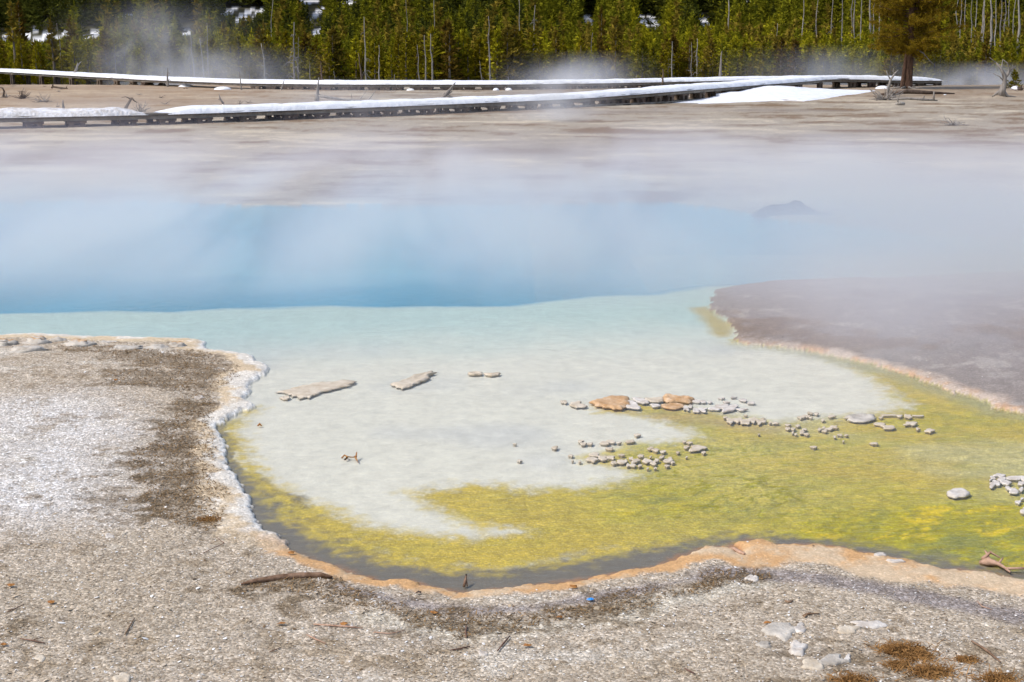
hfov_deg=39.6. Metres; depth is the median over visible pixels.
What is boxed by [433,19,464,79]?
pine tree
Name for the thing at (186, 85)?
snow clump
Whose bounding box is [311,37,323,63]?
pine tree
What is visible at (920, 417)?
sinter stone
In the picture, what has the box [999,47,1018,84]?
pine tree
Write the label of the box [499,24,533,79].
pine tree
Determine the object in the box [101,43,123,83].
pine tree
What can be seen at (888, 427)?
sinter stone
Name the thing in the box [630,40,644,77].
pine tree
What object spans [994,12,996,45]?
dead tree
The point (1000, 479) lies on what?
sinter stone
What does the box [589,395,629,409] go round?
sinter stone
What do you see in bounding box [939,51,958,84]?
pine tree
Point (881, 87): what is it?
snow clump
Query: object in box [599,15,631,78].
pine tree
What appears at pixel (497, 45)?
pine tree
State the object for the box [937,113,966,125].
stump
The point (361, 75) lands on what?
dead tree
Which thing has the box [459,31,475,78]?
pine tree
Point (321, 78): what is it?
dead tree
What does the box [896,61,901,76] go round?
pine tree
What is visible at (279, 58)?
pine tree
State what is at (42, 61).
pine tree
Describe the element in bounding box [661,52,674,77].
pine tree
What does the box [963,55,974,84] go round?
pine tree
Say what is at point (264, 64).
dead tree
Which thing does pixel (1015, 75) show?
shrub
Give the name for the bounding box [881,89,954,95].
fallen log
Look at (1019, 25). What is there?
dead tree
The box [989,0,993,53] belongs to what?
dead tree
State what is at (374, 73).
pine tree
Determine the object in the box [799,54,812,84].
pine tree
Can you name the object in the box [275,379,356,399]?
sinter stone
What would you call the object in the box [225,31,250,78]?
pine tree
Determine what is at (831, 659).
sinter stone
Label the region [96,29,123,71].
pine tree
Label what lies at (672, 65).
dead tree
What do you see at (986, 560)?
branch
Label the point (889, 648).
grass tuft
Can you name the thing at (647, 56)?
pine tree
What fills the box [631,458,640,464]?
sinter stone
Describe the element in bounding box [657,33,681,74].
pine tree
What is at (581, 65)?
pine tree
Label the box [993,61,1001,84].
pine tree
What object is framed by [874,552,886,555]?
sinter stone
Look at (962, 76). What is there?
pine tree
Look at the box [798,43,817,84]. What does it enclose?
pine tree
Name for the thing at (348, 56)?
pine tree
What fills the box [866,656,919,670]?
grass tuft
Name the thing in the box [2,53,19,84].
pine tree
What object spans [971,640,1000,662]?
twig
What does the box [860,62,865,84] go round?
pine tree
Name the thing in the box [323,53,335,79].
pine tree
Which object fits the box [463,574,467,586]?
twig
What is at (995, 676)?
grass tuft
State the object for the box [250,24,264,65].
pine tree
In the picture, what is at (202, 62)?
dead tree
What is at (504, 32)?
pine tree
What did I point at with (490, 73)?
dead tree
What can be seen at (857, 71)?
pine tree
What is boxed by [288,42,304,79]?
pine tree
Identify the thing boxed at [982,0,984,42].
dead tree
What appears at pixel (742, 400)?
sinter stone
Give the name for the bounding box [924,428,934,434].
sinter stone
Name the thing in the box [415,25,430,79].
pine tree
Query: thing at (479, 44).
pine tree
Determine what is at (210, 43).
pine tree
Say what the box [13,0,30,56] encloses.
pine tree
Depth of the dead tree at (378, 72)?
78.59 m
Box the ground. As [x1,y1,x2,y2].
[0,0,1023,681]
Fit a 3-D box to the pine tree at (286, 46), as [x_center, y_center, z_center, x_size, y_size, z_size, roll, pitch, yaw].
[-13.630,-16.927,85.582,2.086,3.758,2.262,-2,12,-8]
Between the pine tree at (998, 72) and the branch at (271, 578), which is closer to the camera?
the branch at (271, 578)
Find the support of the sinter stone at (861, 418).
on the ground
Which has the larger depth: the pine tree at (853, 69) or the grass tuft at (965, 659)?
the pine tree at (853, 69)
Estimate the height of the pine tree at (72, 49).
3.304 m
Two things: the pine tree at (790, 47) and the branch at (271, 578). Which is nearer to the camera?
the branch at (271, 578)
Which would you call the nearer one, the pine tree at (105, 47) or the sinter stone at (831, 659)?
the sinter stone at (831, 659)
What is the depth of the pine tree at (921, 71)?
81.23 m
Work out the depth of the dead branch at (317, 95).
48.21 m
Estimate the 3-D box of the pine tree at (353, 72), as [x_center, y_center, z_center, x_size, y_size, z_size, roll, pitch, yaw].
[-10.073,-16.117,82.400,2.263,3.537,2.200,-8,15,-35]
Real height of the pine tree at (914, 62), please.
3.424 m
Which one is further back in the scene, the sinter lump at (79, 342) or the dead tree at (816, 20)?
the dead tree at (816, 20)
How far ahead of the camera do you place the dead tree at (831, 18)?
110.06 m
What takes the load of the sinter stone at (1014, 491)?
on the ground
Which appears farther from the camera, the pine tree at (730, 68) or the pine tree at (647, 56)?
the pine tree at (647, 56)
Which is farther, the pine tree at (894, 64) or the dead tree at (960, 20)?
the dead tree at (960, 20)
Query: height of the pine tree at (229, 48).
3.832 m
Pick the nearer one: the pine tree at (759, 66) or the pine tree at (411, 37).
the pine tree at (759, 66)
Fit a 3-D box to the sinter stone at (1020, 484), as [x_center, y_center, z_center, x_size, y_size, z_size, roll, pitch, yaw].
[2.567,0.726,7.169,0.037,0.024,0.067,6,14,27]
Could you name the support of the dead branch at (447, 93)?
on the ground
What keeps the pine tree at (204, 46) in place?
on the ground
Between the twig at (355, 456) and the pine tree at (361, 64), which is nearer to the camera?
the twig at (355, 456)
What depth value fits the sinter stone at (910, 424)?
8.27 m
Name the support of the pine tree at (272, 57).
on the ground
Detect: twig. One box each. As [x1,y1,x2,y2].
[20,637,44,643]
[306,634,325,643]
[314,623,362,628]
[341,452,357,461]
[373,630,404,633]
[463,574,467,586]
[729,547,745,554]
[802,612,818,617]
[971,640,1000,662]
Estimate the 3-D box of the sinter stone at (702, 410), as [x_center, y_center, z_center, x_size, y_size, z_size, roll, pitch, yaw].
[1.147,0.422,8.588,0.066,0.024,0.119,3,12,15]
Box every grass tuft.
[194,514,223,522]
[820,669,902,681]
[864,637,949,659]
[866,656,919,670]
[893,643,945,663]
[894,656,977,681]
[943,654,988,665]
[964,664,1023,681]
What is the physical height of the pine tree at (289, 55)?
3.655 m
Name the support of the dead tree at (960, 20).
on the ground
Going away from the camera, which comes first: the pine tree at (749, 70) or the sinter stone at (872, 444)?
the sinter stone at (872, 444)
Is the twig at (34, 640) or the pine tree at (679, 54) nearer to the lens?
the twig at (34, 640)
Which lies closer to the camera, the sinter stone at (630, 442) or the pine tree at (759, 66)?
the sinter stone at (630, 442)
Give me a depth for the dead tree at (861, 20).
108.15 m
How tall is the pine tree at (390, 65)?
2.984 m
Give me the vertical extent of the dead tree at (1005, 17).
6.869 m
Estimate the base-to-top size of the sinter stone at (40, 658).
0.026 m
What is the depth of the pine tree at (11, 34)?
83.90 m
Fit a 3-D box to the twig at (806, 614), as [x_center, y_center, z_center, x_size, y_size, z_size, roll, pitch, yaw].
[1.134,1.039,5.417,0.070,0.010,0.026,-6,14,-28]
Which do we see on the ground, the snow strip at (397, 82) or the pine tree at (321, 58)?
the pine tree at (321, 58)
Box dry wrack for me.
[58,345,770,637]
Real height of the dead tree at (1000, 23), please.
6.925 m
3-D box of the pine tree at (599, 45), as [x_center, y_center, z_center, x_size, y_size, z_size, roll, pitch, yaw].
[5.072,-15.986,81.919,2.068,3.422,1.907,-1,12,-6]
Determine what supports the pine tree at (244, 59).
on the ground
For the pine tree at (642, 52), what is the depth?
80.37 m
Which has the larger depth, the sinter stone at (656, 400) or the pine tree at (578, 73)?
the pine tree at (578, 73)
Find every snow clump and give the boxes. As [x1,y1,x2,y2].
[178,84,193,86]
[214,87,230,89]
[875,86,886,88]
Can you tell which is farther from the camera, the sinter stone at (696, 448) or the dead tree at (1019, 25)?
the dead tree at (1019, 25)
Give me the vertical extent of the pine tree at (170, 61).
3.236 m
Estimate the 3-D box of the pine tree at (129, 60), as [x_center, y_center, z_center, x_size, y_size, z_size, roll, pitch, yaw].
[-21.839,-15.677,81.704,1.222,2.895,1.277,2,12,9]
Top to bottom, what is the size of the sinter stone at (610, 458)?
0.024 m
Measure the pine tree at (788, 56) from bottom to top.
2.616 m
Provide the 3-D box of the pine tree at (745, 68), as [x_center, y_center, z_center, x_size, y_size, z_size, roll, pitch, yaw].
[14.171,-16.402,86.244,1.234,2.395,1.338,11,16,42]
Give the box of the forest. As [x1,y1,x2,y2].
[0,0,1023,84]
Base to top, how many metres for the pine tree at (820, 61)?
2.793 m
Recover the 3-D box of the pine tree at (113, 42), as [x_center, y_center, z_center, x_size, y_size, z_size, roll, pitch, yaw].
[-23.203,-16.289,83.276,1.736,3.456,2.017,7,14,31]
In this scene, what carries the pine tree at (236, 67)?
on the ground
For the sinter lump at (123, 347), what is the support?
on the ground
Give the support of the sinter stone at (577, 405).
on the ground
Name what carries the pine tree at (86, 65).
on the ground
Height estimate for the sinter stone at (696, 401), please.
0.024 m
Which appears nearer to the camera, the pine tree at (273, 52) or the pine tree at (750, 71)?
the pine tree at (750, 71)
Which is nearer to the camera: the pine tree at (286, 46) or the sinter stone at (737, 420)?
the sinter stone at (737, 420)
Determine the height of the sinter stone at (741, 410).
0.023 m
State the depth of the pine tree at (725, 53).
84.71 m
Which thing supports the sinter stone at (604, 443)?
on the ground
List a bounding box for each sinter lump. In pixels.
[0,338,17,346]
[9,345,48,352]
[22,335,51,344]
[50,336,66,341]
[63,338,96,346]
[109,345,143,349]
[143,344,168,348]
[168,341,186,346]
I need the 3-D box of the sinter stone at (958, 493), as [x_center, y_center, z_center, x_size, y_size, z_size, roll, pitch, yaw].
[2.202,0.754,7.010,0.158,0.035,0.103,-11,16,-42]
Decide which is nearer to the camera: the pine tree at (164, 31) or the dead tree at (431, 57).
the dead tree at (431, 57)
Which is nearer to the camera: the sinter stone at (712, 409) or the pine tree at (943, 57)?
the sinter stone at (712, 409)
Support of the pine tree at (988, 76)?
on the ground
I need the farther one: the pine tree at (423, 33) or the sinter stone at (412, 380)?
the pine tree at (423, 33)
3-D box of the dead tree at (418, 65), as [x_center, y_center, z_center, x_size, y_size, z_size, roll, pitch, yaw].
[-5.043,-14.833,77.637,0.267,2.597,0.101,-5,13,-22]
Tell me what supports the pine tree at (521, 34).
on the ground
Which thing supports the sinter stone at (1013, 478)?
on the ground
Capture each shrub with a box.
[9,88,30,98]
[1006,69,1022,87]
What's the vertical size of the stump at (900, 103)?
0.290 m
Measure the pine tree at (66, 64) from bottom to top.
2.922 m
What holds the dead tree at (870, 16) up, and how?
on the ground
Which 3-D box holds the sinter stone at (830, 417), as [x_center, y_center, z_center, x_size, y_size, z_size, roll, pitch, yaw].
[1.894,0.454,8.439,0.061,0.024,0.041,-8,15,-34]
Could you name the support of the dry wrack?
on the ground
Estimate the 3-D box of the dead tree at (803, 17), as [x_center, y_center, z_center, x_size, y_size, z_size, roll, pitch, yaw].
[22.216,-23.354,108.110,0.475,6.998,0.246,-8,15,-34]
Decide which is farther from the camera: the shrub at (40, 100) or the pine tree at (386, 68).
the pine tree at (386, 68)
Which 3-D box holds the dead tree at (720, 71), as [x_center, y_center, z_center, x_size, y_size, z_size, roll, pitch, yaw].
[9.481,-12.378,64.823,0.182,1.614,0.192,-10,15,-38]
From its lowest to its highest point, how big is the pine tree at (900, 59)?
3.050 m
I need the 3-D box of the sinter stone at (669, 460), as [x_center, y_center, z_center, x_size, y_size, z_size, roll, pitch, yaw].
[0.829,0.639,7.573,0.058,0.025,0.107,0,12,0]
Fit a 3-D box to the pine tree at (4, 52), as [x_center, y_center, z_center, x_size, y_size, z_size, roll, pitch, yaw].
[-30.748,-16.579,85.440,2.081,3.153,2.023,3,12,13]
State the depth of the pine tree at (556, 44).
84.81 m
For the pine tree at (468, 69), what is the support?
on the ground
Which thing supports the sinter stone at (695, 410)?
on the ground
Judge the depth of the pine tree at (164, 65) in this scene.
81.34 m
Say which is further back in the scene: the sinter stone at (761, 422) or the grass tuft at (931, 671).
the sinter stone at (761, 422)
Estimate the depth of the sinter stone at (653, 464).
7.49 m
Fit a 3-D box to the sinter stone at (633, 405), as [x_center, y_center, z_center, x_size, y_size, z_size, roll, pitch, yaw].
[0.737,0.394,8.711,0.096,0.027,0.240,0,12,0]
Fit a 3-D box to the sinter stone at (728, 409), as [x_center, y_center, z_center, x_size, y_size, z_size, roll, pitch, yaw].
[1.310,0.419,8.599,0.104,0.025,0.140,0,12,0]
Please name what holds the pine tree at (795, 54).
on the ground
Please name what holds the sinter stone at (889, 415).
on the ground
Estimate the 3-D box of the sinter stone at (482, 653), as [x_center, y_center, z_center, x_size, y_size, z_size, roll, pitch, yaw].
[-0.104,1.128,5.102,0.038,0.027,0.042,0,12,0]
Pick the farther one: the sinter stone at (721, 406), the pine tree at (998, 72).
the pine tree at (998, 72)
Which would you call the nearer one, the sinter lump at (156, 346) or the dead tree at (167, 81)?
the sinter lump at (156, 346)
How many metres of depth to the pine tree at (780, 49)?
82.33 m
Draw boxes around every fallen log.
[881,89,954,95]
[892,91,937,100]
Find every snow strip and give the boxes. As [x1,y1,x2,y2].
[0,68,813,84]
[0,107,145,117]
[153,75,942,114]
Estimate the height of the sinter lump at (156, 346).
0.036 m
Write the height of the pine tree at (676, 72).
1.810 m
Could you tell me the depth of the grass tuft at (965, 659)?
5.02 m
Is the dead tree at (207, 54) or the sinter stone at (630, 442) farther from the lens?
the dead tree at (207, 54)
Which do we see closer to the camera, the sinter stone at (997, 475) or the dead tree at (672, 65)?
the sinter stone at (997, 475)
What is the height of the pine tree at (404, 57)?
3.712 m
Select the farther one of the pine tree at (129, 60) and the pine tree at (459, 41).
the pine tree at (459, 41)
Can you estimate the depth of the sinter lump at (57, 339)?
10.35 m
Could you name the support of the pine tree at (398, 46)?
on the ground
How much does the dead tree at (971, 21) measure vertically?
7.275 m
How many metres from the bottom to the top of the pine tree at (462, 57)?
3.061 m
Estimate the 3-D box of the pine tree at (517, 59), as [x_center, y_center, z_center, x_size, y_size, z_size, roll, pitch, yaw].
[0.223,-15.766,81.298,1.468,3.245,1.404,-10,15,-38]
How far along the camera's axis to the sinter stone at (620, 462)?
7.51 m
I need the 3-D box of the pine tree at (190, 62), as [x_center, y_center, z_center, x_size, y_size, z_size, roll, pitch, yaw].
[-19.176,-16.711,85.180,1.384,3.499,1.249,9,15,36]
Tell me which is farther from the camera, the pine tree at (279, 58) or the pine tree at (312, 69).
the pine tree at (279, 58)
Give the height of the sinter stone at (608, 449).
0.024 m
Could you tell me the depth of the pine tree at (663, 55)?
85.01 m
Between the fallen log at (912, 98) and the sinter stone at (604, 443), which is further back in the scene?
the fallen log at (912, 98)
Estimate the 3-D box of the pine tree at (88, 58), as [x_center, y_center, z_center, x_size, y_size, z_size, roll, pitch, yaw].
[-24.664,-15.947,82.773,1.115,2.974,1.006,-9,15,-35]
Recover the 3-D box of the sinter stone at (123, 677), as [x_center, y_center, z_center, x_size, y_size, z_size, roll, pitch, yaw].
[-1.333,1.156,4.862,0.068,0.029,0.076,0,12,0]
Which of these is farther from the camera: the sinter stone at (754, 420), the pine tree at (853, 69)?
the pine tree at (853, 69)
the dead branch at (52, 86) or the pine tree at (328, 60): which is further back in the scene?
the pine tree at (328, 60)
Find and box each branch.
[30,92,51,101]
[51,84,67,88]
[73,61,106,81]
[124,96,137,108]
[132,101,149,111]
[241,572,331,584]
[314,78,364,100]
[441,82,455,97]
[886,68,897,95]
[979,550,1023,572]
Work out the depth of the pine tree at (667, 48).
82.08 m
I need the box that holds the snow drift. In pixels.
[674,86,873,103]
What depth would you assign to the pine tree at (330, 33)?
81.06 m
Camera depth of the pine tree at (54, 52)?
84.16 m
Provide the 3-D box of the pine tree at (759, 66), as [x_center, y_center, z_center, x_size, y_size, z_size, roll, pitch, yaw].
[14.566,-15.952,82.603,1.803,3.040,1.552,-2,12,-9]
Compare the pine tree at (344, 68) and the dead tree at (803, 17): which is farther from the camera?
the dead tree at (803, 17)
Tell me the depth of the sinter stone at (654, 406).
8.67 m
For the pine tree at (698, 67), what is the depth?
81.14 m
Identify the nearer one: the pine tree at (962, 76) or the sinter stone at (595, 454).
the sinter stone at (595, 454)
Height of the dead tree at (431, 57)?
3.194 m
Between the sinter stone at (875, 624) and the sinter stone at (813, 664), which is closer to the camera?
the sinter stone at (813, 664)
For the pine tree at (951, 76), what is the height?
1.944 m
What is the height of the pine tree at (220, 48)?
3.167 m
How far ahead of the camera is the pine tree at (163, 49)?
81.39 m
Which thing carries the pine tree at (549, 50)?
on the ground
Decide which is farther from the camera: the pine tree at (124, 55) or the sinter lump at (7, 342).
the pine tree at (124, 55)
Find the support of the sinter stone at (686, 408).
on the ground
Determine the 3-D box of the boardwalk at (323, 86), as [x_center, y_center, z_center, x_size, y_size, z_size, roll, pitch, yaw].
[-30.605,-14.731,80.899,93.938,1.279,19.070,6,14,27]
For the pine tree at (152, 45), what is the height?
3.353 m
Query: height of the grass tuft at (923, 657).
0.040 m
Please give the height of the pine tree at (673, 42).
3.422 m
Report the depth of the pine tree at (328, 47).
80.71 m
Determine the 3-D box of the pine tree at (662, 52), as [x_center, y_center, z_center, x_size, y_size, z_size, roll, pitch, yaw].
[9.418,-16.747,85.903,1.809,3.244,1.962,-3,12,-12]
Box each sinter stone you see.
[34,654,44,661]
[105,533,113,537]
[112,672,131,681]
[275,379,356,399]
[279,396,290,400]
[390,371,436,389]
[467,371,482,376]
[478,650,487,655]
[483,372,500,377]
[569,401,587,408]
[586,457,598,463]
[588,452,598,457]
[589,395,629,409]
[598,455,607,462]
[599,441,609,446]
[605,447,612,451]
[606,456,614,460]
[610,461,617,466]
[617,459,624,465]
[625,439,634,444]
[626,400,640,409]
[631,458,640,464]
[632,397,649,405]
[642,458,651,464]
[644,397,663,403]
[650,403,660,408]
[650,461,656,466]
[651,448,658,453]
[661,403,684,410]
[663,393,694,403]
[663,457,672,464]
[683,405,689,411]
[688,445,707,452]
[692,399,700,404]
[692,407,699,413]
[697,407,707,413]
[708,406,719,411]
[715,403,728,409]
[721,406,735,413]
[726,418,733,425]
[733,417,742,424]
[736,408,748,412]
[739,398,746,402]
[740,419,751,425]
[744,574,758,581]
[748,417,758,424]
[755,641,770,647]
[756,419,766,425]
[761,622,795,641]
[788,640,807,655]
[794,622,805,633]
[801,658,823,669]
[818,653,850,665]
[828,415,835,419]
[830,425,837,430]
[837,625,860,633]
[843,413,875,422]
[850,620,887,628]
[869,442,877,446]
[873,422,884,427]
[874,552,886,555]
[880,414,903,417]
[880,425,895,430]
[886,559,905,562]
[903,421,916,426]
[904,414,912,419]
[912,415,924,418]
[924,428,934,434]
[946,488,969,499]
[989,480,999,489]
[993,473,1005,478]
[997,477,1005,484]
[1001,480,1011,486]
[1006,476,1021,481]
[1008,487,1018,495]
[1015,500,1020,505]
[1017,481,1023,487]
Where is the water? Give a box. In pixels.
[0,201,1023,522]
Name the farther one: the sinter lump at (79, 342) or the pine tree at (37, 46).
the pine tree at (37, 46)
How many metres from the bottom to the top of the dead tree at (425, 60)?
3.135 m
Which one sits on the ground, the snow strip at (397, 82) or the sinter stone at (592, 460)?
the sinter stone at (592, 460)
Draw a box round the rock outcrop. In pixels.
[752,200,836,216]
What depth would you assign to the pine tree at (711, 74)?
83.61 m
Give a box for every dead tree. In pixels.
[162,68,171,86]
[190,35,195,84]
[199,43,204,77]
[204,27,209,77]
[261,44,268,78]
[282,22,301,79]
[319,62,324,88]
[358,53,367,79]
[363,24,370,79]
[377,48,379,79]
[417,47,419,79]
[424,35,427,79]
[430,34,433,79]
[487,16,492,79]
[532,9,536,49]
[670,45,675,77]
[688,42,691,76]
[693,39,701,75]
[719,51,721,76]
[801,0,804,34]
[815,2,818,35]
[827,3,832,33]
[841,0,842,40]
[850,2,855,42]
[857,0,862,38]
[869,0,872,33]
[959,0,961,37]
[971,2,972,41]
[981,3,983,40]
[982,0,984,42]
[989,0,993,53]
[989,57,1017,96]
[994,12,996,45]
[1000,8,1003,40]
[1002,0,1006,29]
[1012,0,1015,37]
[1016,0,1020,53]
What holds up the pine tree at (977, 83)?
on the ground
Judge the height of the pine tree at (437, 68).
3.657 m
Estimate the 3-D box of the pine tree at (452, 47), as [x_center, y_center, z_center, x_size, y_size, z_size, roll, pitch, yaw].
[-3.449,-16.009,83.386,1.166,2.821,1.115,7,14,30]
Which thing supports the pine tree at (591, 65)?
on the ground
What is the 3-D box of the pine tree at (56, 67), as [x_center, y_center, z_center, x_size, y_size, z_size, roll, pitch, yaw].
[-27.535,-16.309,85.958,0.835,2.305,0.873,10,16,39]
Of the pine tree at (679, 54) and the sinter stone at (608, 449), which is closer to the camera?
the sinter stone at (608, 449)
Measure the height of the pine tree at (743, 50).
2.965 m
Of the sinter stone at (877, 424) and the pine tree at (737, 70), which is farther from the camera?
the pine tree at (737, 70)
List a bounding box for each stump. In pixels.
[896,97,904,104]
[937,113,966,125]
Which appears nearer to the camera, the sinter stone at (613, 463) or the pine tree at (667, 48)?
the sinter stone at (613, 463)
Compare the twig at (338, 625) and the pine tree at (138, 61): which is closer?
the twig at (338, 625)
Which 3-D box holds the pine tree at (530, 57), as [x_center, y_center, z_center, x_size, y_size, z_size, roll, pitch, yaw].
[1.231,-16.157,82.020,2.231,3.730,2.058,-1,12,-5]
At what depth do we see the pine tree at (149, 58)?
82.71 m
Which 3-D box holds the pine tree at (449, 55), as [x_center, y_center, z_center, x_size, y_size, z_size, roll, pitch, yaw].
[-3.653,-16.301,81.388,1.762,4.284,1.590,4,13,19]
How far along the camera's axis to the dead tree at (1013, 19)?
111.99 m
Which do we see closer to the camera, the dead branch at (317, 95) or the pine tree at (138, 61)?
the dead branch at (317, 95)
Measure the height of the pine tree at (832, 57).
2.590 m
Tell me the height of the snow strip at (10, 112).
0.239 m
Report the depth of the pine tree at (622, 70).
83.08 m
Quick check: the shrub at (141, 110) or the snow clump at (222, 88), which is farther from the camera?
the snow clump at (222, 88)
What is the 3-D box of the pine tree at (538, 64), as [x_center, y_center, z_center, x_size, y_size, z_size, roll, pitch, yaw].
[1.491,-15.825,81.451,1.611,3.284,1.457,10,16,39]
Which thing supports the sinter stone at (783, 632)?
on the ground
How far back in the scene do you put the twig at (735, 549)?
6.16 m
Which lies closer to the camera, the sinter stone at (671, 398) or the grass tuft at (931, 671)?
the grass tuft at (931, 671)
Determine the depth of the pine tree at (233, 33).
84.50 m
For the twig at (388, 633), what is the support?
on the ground
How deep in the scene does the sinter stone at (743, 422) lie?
8.30 m
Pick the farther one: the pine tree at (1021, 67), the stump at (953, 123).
the pine tree at (1021, 67)
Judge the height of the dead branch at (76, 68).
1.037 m
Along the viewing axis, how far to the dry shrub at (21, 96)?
50.76 m
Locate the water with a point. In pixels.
(396, 213)
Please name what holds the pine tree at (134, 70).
on the ground
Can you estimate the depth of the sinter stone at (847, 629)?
5.27 m
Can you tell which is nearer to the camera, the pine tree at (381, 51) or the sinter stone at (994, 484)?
the sinter stone at (994, 484)
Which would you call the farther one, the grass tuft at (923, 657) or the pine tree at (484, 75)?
the pine tree at (484, 75)
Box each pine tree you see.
[0,41,12,80]
[0,46,9,84]
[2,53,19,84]
[3,0,20,83]
[8,38,34,84]
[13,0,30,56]
[30,40,48,82]
[30,45,47,84]
[37,52,52,84]
[44,16,60,83]
[50,63,60,83]
[59,55,68,84]
[60,16,78,70]
[60,42,80,84]
[61,37,91,84]
[65,39,82,84]
[78,48,95,84]
[80,44,96,84]
[91,28,123,84]
[93,54,98,70]
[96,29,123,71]
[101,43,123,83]
[109,35,123,83]
[113,35,130,70]
[119,38,129,83]
[122,44,141,84]
[130,52,139,84]
[136,53,143,84]
[139,40,160,84]
[142,36,160,83]
[143,54,156,83]
[151,24,182,75]
[154,38,177,84]
[159,38,182,84]
[160,53,169,76]
[171,34,184,73]
[176,52,186,76]
[182,35,198,84]
[187,43,202,84]
[195,40,212,77]
[197,37,222,76]
[205,39,226,78]
[206,43,225,77]
[219,27,237,77]
[222,29,243,76]
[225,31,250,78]
[227,40,251,78]
[235,45,247,78]
[241,51,258,78]
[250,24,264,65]
[250,35,284,78]
[252,34,284,78]
[254,31,264,66]
[264,29,280,76]
[266,33,282,77]
[273,52,288,78]
[278,31,305,78]
[279,31,292,78]
[287,31,316,74]
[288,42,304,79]
[299,48,318,79]
[300,55,310,79]
[311,26,350,79]
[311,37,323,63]
[313,52,324,79]
[322,40,336,79]
[323,40,356,79]
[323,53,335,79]
[329,25,347,79]
[333,35,353,79]
[344,51,351,77]
[346,35,371,79]
[356,43,369,79]
[357,54,364,79]
[363,37,385,79]
[364,35,372,71]
[370,37,386,79]
[384,43,398,79]
[384,51,393,77]
[392,35,407,79]
[395,28,418,79]
[402,35,414,72]
[409,33,428,79]
[410,48,415,77]
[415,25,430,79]
[416,24,452,79]
[420,32,455,79]
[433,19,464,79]
[437,19,464,79]
[451,45,460,77]
[454,32,466,77]
[456,42,471,75]
[458,35,477,79]
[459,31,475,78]
[471,50,482,79]
[472,36,486,79]
[474,30,495,78]
[482,42,500,79]
[483,28,511,79]
[491,20,525,79]
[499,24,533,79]
[509,37,524,79]
[513,29,531,77]
[520,29,547,79]
[528,38,548,79]
[543,36,558,79]
[543,47,560,79]
[545,29,561,78]
[547,51,560,79]
[556,38,571,78]
[558,47,571,78]
[565,37,592,79]
[573,34,589,77]
[573,49,590,76]
[584,43,602,78]
[586,34,608,78]
[594,5,608,73]
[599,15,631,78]
[619,58,627,78]
[622,57,630,78]
[624,41,657,78]
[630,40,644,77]
[640,43,651,74]
[644,46,661,77]
[656,38,674,74]
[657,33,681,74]
[658,34,680,73]
[658,40,676,77]
[658,47,666,76]
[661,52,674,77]
[669,47,690,77]
[673,61,677,77]
[678,36,703,76]
[696,62,701,76]
[699,38,719,76]
[703,63,707,76]
[707,53,718,76]
[716,44,734,76]
[722,52,737,76]
[735,62,739,75]
[738,43,748,75]
[740,52,749,75]
[746,62,753,75]
[748,63,753,75]
[751,42,772,75]
[771,37,787,75]
[772,61,780,75]
[781,49,793,74]
[783,38,805,84]
[787,37,801,74]
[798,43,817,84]
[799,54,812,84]
[815,45,833,74]
[822,60,831,84]
[824,48,838,84]
[846,60,855,84]
[854,62,860,74]
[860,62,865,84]
[867,0,969,88]
[873,61,880,84]
[879,44,899,84]
[888,53,904,72]
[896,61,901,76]
[899,34,918,84]
[913,48,935,84]
[913,48,939,84]
[930,47,944,82]
[932,41,952,84]
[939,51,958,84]
[949,63,959,84]
[953,58,971,84]
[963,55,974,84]
[963,62,971,82]
[972,34,998,84]
[972,43,989,84]
[975,64,982,84]
[992,61,998,84]
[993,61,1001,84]
[998,61,1010,84]
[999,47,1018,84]
[1016,55,1023,84]
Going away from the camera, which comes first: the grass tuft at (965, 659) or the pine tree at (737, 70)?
the grass tuft at (965, 659)
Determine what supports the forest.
on the ground
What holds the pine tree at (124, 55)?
on the ground
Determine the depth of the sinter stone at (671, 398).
8.78 m
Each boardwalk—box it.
[0,71,748,90]
[0,78,941,127]
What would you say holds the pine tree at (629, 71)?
on the ground
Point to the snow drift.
(774, 93)
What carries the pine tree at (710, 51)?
on the ground
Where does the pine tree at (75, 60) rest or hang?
on the ground
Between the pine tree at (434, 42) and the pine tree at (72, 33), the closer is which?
the pine tree at (434, 42)
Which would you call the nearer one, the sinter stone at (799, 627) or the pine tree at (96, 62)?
the sinter stone at (799, 627)
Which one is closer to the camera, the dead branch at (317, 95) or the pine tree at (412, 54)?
the dead branch at (317, 95)
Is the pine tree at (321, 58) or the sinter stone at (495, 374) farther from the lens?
the pine tree at (321, 58)
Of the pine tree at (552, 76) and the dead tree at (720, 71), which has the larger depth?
the pine tree at (552, 76)
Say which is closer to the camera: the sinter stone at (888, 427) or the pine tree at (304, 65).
the sinter stone at (888, 427)
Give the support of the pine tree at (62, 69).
on the ground
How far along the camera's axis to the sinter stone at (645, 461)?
7.54 m
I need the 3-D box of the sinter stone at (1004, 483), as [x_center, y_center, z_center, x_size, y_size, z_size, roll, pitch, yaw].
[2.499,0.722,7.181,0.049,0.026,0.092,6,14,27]
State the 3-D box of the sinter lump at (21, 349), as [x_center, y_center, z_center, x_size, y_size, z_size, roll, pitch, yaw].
[-3.412,0.056,10.021,0.279,0.050,0.210,0,12,0]
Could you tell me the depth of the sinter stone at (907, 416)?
8.42 m
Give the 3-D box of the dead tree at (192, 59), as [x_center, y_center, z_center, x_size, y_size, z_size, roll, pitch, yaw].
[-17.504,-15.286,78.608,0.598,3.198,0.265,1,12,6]

